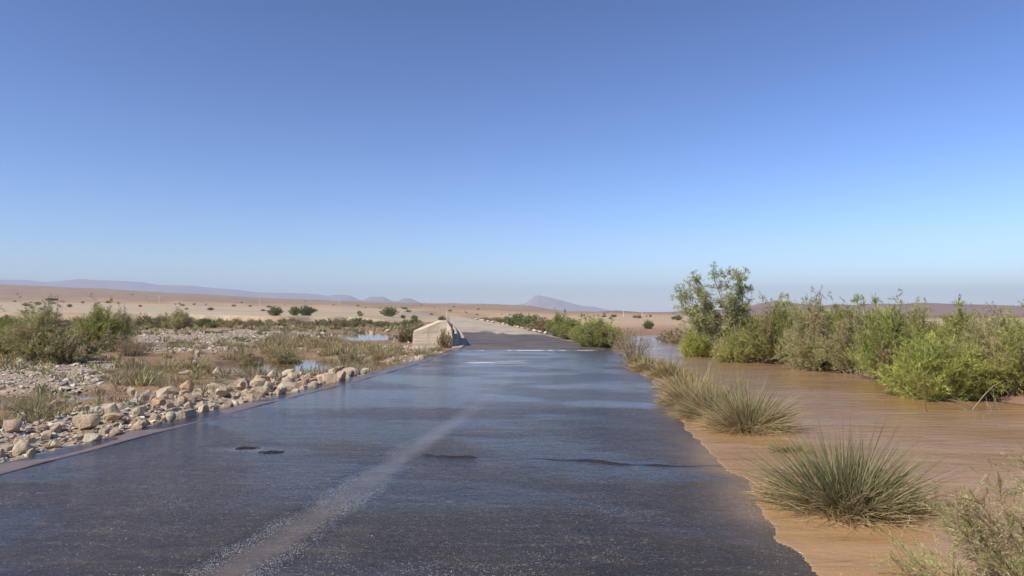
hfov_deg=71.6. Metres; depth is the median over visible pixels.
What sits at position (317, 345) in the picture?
grass tuft
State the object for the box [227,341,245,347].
grass tuft
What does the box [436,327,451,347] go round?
weed
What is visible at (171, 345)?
grass tuft
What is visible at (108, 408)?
rock
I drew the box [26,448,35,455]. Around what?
rock
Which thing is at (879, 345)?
tamarisk shrub
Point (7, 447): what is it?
rock
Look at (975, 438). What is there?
flood water
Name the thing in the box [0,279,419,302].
mountain range
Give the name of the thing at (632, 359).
rush clump
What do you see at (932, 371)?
tamarisk shrub
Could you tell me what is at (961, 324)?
tamarisk shrub
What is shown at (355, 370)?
boulder
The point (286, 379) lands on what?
rock
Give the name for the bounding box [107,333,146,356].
shrub
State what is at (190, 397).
rock
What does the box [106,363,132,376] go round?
grass tuft
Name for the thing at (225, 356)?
grass tuft
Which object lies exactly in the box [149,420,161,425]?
rock
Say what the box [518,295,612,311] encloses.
mountain peak
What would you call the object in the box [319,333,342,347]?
grass tuft
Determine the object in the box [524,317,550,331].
tamarisk shrub
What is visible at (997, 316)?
tamarisk shrub
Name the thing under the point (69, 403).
grass tuft
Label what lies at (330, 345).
grass tuft
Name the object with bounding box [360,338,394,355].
grass tuft
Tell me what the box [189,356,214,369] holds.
grass tuft
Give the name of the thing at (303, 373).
grass tuft
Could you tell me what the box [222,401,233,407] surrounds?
rock
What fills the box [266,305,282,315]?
shrub
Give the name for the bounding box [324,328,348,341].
grass tuft
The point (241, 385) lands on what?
rock
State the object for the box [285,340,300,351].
grass tuft
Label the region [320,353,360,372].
grass tuft
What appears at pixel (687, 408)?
rush clump
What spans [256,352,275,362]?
grass tuft
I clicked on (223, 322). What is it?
scrub bush
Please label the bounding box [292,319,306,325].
scrub bush
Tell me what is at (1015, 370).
tamarisk shrub
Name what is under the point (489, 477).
road
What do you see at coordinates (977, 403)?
driftwood
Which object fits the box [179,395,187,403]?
rock
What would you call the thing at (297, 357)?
grass tuft
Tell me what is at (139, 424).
rock
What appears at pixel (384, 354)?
grass tuft
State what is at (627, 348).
flooded shrub
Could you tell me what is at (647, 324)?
tamarisk shrub
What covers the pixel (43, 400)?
grass tuft
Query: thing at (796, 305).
tamarisk shrub
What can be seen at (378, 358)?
grass tuft
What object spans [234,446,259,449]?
asphalt fragment
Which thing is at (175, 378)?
grass tuft
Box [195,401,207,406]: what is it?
rock
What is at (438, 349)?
grass tuft
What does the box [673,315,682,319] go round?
desert bush
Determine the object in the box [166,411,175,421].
rock
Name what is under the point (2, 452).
rock
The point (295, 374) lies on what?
rock
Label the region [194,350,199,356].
boulder
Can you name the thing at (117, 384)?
grass tuft
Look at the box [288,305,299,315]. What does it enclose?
shrub
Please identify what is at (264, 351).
grass tuft
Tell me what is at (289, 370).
rock
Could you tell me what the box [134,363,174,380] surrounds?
grass tuft
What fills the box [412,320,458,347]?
concrete wing wall
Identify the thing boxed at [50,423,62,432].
rock
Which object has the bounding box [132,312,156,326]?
shrub
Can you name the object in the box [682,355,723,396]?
reed stalks
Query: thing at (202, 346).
grass tuft
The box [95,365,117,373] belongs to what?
grass tuft
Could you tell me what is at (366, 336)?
pool water
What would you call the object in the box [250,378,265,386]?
boulder
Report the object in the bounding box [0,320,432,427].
ground cover
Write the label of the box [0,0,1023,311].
sky
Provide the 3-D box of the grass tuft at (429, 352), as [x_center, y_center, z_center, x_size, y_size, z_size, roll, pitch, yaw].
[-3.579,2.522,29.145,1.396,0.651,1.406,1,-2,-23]
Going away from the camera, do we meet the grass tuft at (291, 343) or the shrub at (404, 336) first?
the grass tuft at (291, 343)
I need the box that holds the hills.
[599,301,1023,313]
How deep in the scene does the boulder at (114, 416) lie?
10.99 m
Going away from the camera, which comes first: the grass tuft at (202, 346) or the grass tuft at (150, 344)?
the grass tuft at (202, 346)
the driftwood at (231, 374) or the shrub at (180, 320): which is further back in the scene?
the shrub at (180, 320)
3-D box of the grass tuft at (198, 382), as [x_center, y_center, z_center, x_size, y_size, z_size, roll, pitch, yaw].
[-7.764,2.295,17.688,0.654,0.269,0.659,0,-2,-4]
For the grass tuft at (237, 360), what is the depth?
27.61 m
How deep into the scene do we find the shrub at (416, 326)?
54.13 m
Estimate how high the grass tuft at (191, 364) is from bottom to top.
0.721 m
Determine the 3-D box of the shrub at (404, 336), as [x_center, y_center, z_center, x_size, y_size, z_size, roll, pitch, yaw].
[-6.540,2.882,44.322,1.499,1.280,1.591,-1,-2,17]
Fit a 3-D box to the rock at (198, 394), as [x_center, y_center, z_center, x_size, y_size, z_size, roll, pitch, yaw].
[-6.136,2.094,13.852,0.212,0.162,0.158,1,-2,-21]
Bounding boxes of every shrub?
[0,293,89,360]
[0,308,29,357]
[35,326,106,363]
[71,294,129,346]
[89,329,141,351]
[107,333,146,356]
[112,304,138,342]
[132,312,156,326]
[147,312,170,328]
[160,306,199,329]
[236,352,262,365]
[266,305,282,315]
[269,348,303,363]
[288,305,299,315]
[298,304,314,315]
[339,351,361,363]
[379,306,398,316]
[393,325,413,342]
[411,320,422,331]
[484,317,503,321]
[502,312,528,326]
[515,313,544,328]
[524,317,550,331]
[544,307,567,334]
[550,312,584,338]
[563,313,617,338]
[566,314,627,347]
[601,318,624,344]
[608,329,629,348]
[610,327,652,358]
[642,320,653,328]
[655,326,688,342]
[655,330,679,339]
[677,325,717,356]
[686,312,725,343]
[709,320,755,362]
[711,304,759,355]
[733,290,809,362]
[765,293,819,326]
[773,284,848,371]
[807,299,836,318]
[808,291,878,354]
[813,296,882,373]
[843,289,935,381]
[846,295,901,333]
[868,441,1023,575]
[869,314,1008,401]
[881,296,956,351]
[928,294,991,362]
[948,304,1017,394]
[968,301,1022,340]
[971,306,1023,395]
[993,299,1023,342]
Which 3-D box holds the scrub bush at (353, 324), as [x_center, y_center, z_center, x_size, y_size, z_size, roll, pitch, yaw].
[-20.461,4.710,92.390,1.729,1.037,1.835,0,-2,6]
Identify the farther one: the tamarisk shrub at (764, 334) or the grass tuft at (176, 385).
the tamarisk shrub at (764, 334)
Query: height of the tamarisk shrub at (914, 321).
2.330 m
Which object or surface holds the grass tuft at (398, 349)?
on the ground at (154, 304)
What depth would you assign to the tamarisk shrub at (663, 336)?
46.88 m
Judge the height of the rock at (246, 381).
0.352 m
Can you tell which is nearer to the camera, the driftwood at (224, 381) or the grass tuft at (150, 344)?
the driftwood at (224, 381)
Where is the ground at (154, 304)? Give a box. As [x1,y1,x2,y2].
[0,284,1023,575]
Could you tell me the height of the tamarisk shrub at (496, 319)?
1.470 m
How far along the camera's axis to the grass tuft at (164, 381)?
17.47 m
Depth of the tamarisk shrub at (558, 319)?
56.36 m
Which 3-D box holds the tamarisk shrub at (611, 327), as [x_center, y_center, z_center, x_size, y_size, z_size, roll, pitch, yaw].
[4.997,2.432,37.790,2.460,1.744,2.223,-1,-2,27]
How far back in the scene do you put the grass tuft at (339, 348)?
31.55 m
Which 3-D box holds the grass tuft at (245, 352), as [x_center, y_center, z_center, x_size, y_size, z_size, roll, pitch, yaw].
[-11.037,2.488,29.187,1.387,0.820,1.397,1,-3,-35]
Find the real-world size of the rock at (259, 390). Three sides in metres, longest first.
0.421 x 0.270 x 0.259 m
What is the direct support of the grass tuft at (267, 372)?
on the ground at (154, 304)
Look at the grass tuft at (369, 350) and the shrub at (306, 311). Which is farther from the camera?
the shrub at (306, 311)
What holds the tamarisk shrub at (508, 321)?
on the ground at (154, 304)
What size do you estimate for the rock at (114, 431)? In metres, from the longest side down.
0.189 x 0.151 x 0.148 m
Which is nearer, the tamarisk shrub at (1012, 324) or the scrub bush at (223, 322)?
the tamarisk shrub at (1012, 324)
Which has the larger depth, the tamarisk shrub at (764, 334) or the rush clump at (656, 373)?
the tamarisk shrub at (764, 334)
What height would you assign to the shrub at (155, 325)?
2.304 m
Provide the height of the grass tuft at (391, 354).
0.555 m
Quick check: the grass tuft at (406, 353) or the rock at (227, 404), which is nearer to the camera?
the rock at (227, 404)
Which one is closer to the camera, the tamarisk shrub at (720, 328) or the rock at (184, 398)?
the rock at (184, 398)
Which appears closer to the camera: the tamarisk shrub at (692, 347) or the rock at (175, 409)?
the rock at (175, 409)
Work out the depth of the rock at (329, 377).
17.54 m
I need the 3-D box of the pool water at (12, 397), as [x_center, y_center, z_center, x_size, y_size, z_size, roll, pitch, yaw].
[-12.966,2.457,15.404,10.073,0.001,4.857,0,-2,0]
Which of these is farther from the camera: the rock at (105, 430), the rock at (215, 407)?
the rock at (215, 407)
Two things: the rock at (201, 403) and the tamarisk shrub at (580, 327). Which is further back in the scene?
the tamarisk shrub at (580, 327)
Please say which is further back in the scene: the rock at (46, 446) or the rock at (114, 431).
the rock at (114, 431)
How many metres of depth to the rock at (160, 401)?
12.72 m
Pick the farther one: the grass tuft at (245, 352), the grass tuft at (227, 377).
the grass tuft at (245, 352)
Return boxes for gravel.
[0,330,444,463]
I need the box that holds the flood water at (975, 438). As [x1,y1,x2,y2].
[9,333,1023,575]
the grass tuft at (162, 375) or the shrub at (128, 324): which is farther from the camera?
the shrub at (128, 324)
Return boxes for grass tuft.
[0,398,14,410]
[2,396,36,410]
[6,394,57,414]
[16,389,57,407]
[23,402,60,420]
[27,394,59,410]
[33,393,82,413]
[49,395,80,408]
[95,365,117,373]
[106,359,143,380]
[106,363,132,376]
[111,371,138,386]
[116,353,147,370]
[118,359,161,377]
[118,369,162,385]
[122,356,155,369]
[128,376,166,385]
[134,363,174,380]
[142,338,155,346]
[144,351,189,371]
[150,372,180,389]
[153,363,185,373]
[153,379,177,384]
[162,340,182,347]
[163,368,195,382]
[174,353,212,370]
[183,368,210,379]
[188,348,206,353]
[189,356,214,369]
[192,377,209,384]
[193,339,211,348]
[193,368,213,376]
[199,360,233,372]
[210,347,241,359]
[219,373,240,378]
[223,351,250,362]
[226,340,257,358]
[226,364,261,377]
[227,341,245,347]
[235,361,269,378]
[240,342,251,347]
[250,367,284,377]
[251,339,272,347]
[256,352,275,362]
[258,339,282,353]
[262,344,296,359]
[268,344,290,354]
[278,337,299,346]
[281,350,316,358]
[281,363,318,376]
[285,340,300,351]
[300,345,320,352]
[300,360,338,374]
[310,337,323,347]
[316,343,334,356]
[316,355,340,362]
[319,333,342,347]
[320,342,337,352]
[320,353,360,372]
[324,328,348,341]
[326,353,357,367]
[335,343,360,352]
[351,358,371,367]
[357,358,383,371]
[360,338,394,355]
[369,349,390,360]
[372,350,390,358]
[385,347,399,356]
[387,353,406,364]
[391,344,409,353]
[391,357,410,364]
[396,346,411,355]
[409,345,437,355]
[411,346,429,353]
[428,344,446,350]
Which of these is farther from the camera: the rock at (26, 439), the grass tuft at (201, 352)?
the grass tuft at (201, 352)
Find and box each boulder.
[3,419,22,432]
[47,399,69,405]
[72,413,100,429]
[103,412,124,421]
[156,386,179,396]
[180,380,193,391]
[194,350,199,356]
[212,367,220,375]
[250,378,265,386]
[267,369,277,377]
[278,382,291,391]
[342,367,359,374]
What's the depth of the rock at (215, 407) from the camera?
12.69 m
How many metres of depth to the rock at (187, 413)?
11.67 m
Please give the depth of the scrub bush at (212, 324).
88.40 m
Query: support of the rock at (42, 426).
on the ground at (154, 304)
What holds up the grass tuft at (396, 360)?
on the ground at (154, 304)
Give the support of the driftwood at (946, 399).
on the ground at (154, 304)
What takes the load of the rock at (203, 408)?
on the ground at (154, 304)
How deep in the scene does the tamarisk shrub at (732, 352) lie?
24.73 m
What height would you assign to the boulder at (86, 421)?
0.283 m
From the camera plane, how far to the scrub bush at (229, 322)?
93.05 m
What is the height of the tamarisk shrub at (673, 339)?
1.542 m
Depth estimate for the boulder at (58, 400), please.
13.04 m
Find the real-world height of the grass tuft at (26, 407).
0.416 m
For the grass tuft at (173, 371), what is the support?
on the ground at (154, 304)
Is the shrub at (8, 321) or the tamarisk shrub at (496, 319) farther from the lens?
the tamarisk shrub at (496, 319)
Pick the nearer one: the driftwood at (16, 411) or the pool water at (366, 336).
the driftwood at (16, 411)
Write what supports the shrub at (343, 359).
on the ground at (154, 304)
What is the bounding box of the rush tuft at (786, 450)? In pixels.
[760,430,815,454]
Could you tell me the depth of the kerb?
10.21 m
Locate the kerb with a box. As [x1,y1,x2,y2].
[0,320,466,475]
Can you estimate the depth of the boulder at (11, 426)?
9.96 m
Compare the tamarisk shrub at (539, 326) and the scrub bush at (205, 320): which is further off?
the scrub bush at (205, 320)
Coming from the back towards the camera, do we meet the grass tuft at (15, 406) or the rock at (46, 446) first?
the grass tuft at (15, 406)
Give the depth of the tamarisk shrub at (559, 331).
47.48 m
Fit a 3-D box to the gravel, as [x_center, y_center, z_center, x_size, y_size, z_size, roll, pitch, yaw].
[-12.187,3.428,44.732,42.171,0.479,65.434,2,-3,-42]
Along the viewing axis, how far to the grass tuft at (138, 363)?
22.49 m
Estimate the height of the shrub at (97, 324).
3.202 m
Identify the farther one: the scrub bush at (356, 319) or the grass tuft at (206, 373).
the scrub bush at (356, 319)
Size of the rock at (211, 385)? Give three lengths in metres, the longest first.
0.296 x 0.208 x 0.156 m
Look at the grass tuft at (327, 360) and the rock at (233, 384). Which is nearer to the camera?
the rock at (233, 384)
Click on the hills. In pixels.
(938, 308)
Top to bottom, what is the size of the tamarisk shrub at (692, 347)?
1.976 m
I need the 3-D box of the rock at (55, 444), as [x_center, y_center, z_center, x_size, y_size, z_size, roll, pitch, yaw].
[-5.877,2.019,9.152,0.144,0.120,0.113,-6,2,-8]
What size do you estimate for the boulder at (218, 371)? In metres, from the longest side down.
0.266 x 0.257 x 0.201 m
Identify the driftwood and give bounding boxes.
[0,392,88,419]
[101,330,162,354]
[194,356,279,384]
[199,355,246,377]
[872,384,1001,404]
[924,380,1007,415]
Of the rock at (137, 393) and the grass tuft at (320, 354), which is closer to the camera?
the rock at (137, 393)
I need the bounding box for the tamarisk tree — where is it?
[669,261,754,347]
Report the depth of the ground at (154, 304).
198.25 m
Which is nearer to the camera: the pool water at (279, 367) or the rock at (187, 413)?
the rock at (187, 413)
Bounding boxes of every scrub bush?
[198,318,217,323]
[204,321,220,327]
[216,319,228,326]
[225,320,237,326]
[273,322,286,326]
[276,317,288,322]
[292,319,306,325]
[319,318,334,326]
[330,319,341,326]
[336,317,352,326]
[349,321,361,326]
[351,317,365,323]
[364,319,374,324]
[379,320,390,327]
[408,317,422,324]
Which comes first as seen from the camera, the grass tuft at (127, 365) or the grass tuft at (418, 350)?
the grass tuft at (127, 365)
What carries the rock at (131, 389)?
on the ground at (154, 304)
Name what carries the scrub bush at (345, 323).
on the ground at (154, 304)
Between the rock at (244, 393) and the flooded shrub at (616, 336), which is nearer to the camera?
the rock at (244, 393)
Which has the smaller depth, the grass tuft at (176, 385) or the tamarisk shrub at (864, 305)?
the grass tuft at (176, 385)
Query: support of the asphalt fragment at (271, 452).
on the road
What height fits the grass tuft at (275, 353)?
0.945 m
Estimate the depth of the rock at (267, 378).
16.68 m
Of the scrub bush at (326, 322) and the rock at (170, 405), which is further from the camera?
the scrub bush at (326, 322)
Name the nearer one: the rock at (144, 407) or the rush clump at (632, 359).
the rock at (144, 407)
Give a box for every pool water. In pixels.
[0,393,127,403]
[222,358,392,374]
[337,333,398,340]
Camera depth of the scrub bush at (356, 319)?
111.51 m
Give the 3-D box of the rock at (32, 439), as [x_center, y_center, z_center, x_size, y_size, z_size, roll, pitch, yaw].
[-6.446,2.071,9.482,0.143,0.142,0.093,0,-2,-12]
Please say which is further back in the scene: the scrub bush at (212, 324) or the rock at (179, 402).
the scrub bush at (212, 324)
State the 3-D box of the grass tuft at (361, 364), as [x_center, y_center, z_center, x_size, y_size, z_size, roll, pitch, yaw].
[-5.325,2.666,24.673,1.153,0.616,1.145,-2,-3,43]
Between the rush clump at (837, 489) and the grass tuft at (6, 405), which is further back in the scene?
the grass tuft at (6, 405)
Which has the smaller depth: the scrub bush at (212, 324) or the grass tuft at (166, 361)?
the grass tuft at (166, 361)
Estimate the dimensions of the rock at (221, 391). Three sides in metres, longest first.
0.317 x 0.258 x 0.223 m
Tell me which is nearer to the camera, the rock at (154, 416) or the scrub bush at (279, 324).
the rock at (154, 416)
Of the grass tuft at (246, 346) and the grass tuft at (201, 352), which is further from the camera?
the grass tuft at (246, 346)
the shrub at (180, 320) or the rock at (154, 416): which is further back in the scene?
the shrub at (180, 320)
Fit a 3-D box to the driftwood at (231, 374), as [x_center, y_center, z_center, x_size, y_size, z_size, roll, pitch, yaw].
[-8.049,2.197,19.699,2.579,0.620,1.814,0,-2,5]
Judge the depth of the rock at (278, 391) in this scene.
15.06 m
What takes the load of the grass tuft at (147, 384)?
on the ground at (154, 304)
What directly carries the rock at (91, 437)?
on the ground at (154, 304)
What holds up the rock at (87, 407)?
on the ground at (154, 304)
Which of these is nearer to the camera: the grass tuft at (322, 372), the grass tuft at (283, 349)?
the grass tuft at (322, 372)
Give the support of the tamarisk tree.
on the ground at (154, 304)
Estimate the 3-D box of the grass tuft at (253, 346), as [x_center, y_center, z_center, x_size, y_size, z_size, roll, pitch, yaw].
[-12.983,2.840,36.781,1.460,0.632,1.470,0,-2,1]
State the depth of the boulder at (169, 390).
14.77 m
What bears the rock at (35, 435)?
on the ground at (154, 304)
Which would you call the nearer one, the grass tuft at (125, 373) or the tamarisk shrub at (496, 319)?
the grass tuft at (125, 373)
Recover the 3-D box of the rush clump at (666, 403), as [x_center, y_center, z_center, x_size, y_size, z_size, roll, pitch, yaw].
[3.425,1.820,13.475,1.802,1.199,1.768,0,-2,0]
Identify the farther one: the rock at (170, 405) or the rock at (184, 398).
the rock at (184, 398)
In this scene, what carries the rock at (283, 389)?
on the ground at (154, 304)
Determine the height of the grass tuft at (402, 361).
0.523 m
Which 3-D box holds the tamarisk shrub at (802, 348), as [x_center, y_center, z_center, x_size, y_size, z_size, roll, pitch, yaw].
[9.085,1.418,21.451,2.311,3.145,2.319,2,-3,-40]
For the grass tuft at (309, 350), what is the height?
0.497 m
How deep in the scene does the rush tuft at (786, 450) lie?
8.73 m
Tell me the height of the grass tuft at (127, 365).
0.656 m
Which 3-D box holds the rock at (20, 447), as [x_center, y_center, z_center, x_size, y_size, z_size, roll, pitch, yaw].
[-6.019,1.988,8.760,0.188,0.231,0.240,9,9,38]
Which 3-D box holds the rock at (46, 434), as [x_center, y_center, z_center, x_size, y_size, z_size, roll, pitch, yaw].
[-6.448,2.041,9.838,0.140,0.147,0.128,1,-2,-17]
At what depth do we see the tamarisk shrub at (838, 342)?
20.22 m
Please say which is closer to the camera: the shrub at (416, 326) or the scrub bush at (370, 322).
the shrub at (416, 326)
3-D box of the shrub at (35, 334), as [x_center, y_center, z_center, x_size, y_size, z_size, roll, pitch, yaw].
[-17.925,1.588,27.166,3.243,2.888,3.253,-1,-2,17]
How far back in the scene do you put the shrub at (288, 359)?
26.94 m
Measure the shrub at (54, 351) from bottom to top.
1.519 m
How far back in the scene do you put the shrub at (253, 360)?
25.79 m
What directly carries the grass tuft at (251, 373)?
on the ground at (154, 304)
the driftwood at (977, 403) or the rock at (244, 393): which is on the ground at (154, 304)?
the rock at (244, 393)
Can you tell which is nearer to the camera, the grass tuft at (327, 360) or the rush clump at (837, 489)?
the rush clump at (837, 489)
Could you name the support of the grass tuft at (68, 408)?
on the ground at (154, 304)
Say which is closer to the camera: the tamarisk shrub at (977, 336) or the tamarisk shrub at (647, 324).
the tamarisk shrub at (977, 336)
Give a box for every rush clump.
[621,352,675,371]
[623,352,653,363]
[641,353,697,379]
[647,354,733,408]
[650,363,714,391]
[651,357,757,422]
[677,361,826,438]
[721,412,967,534]
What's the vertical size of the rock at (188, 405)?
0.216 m
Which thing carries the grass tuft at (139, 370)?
on the ground at (154, 304)
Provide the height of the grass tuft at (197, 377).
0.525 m
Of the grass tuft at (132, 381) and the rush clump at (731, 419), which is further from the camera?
the grass tuft at (132, 381)
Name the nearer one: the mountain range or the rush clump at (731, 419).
the rush clump at (731, 419)
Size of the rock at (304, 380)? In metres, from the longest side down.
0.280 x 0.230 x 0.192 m
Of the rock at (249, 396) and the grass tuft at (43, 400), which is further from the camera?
the rock at (249, 396)
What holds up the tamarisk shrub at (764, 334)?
on the ground at (154, 304)
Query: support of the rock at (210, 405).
on the ground at (154, 304)
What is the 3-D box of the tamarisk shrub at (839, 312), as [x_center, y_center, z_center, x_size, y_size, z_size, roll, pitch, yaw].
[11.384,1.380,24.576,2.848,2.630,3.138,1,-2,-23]
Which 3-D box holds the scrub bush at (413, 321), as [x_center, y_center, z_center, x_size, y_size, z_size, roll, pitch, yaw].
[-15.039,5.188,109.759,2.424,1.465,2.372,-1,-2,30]
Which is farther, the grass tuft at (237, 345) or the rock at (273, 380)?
the grass tuft at (237, 345)
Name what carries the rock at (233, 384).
on the ground at (154, 304)
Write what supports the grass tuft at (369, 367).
on the ground at (154, 304)
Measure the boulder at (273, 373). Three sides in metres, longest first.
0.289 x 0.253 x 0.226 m
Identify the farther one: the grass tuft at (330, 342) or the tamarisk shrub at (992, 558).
the grass tuft at (330, 342)
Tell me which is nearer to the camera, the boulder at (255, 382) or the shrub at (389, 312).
the boulder at (255, 382)
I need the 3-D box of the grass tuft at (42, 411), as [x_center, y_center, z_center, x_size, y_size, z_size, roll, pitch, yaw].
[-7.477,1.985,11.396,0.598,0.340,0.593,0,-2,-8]
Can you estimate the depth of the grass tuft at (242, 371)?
20.05 m
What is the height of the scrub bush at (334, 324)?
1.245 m
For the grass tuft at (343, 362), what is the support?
on the ground at (154, 304)
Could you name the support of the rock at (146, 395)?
on the ground at (154, 304)
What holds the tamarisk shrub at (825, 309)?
on the ground at (154, 304)
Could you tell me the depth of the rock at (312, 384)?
16.43 m
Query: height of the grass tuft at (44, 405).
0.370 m
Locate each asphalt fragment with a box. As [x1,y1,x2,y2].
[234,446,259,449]
[258,450,284,454]
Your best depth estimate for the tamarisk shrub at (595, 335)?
35.89 m
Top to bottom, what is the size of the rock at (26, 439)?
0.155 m
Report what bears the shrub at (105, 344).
on the ground at (154, 304)
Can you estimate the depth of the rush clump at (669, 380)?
15.86 m
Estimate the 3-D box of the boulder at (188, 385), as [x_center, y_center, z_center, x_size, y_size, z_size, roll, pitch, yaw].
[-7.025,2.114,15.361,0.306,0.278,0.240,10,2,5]
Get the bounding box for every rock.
[0,448,5,457]
[1,444,13,452]
[12,440,35,455]
[13,436,29,445]
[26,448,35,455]
[30,437,36,443]
[31,433,40,437]
[37,424,48,429]
[40,445,51,448]
[41,430,51,439]
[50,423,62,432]
[50,440,61,447]
[74,405,89,411]
[75,432,84,439]
[82,433,102,443]
[99,426,112,434]
[101,403,120,414]
[109,427,124,436]
[127,387,134,395]
[132,407,143,416]
[132,419,146,429]
[135,391,141,397]
[139,391,155,401]
[139,405,146,411]
[149,412,160,420]
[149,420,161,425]
[150,397,165,405]
[164,402,173,408]
[165,407,181,412]
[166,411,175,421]
[172,399,184,406]
[176,409,196,419]
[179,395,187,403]
[183,393,196,401]
[184,401,193,408]
[192,391,202,399]
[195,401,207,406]
[198,404,208,412]
[207,402,214,408]
[208,383,221,388]
[212,404,218,410]
[215,386,229,396]
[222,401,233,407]
[228,381,238,389]
[237,382,245,389]
[238,377,251,388]
[241,390,247,396]
[245,393,253,400]
[250,385,270,395]
[254,375,270,381]
[264,381,272,388]
[271,377,279,383]
[276,389,281,394]
[280,387,285,393]
[282,369,293,375]
[282,376,293,381]
[288,371,299,378]
[292,382,300,388]
[301,377,308,384]
[307,382,317,387]
[322,372,336,383]
[337,370,345,380]
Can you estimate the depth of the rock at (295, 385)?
16.34 m
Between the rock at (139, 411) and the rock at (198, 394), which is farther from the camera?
the rock at (198, 394)
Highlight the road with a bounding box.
[0,316,814,575]
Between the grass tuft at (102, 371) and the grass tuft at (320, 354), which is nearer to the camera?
the grass tuft at (102, 371)
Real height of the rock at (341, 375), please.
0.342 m
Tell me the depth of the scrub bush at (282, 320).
127.99 m
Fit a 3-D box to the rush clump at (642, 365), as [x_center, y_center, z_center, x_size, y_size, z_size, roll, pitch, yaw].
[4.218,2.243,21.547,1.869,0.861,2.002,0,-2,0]
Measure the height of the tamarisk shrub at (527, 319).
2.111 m
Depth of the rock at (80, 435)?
9.78 m
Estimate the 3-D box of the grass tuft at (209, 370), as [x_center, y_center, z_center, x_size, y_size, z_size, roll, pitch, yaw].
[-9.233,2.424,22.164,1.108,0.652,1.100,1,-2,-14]
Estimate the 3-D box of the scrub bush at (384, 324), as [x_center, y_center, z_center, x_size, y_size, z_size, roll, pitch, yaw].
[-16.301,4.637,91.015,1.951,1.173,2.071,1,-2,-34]
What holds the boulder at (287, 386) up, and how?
on the ground at (154, 304)
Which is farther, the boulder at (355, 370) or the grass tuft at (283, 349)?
the grass tuft at (283, 349)
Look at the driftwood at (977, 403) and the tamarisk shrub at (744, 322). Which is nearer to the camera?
the driftwood at (977, 403)
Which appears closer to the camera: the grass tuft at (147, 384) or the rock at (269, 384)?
the rock at (269, 384)

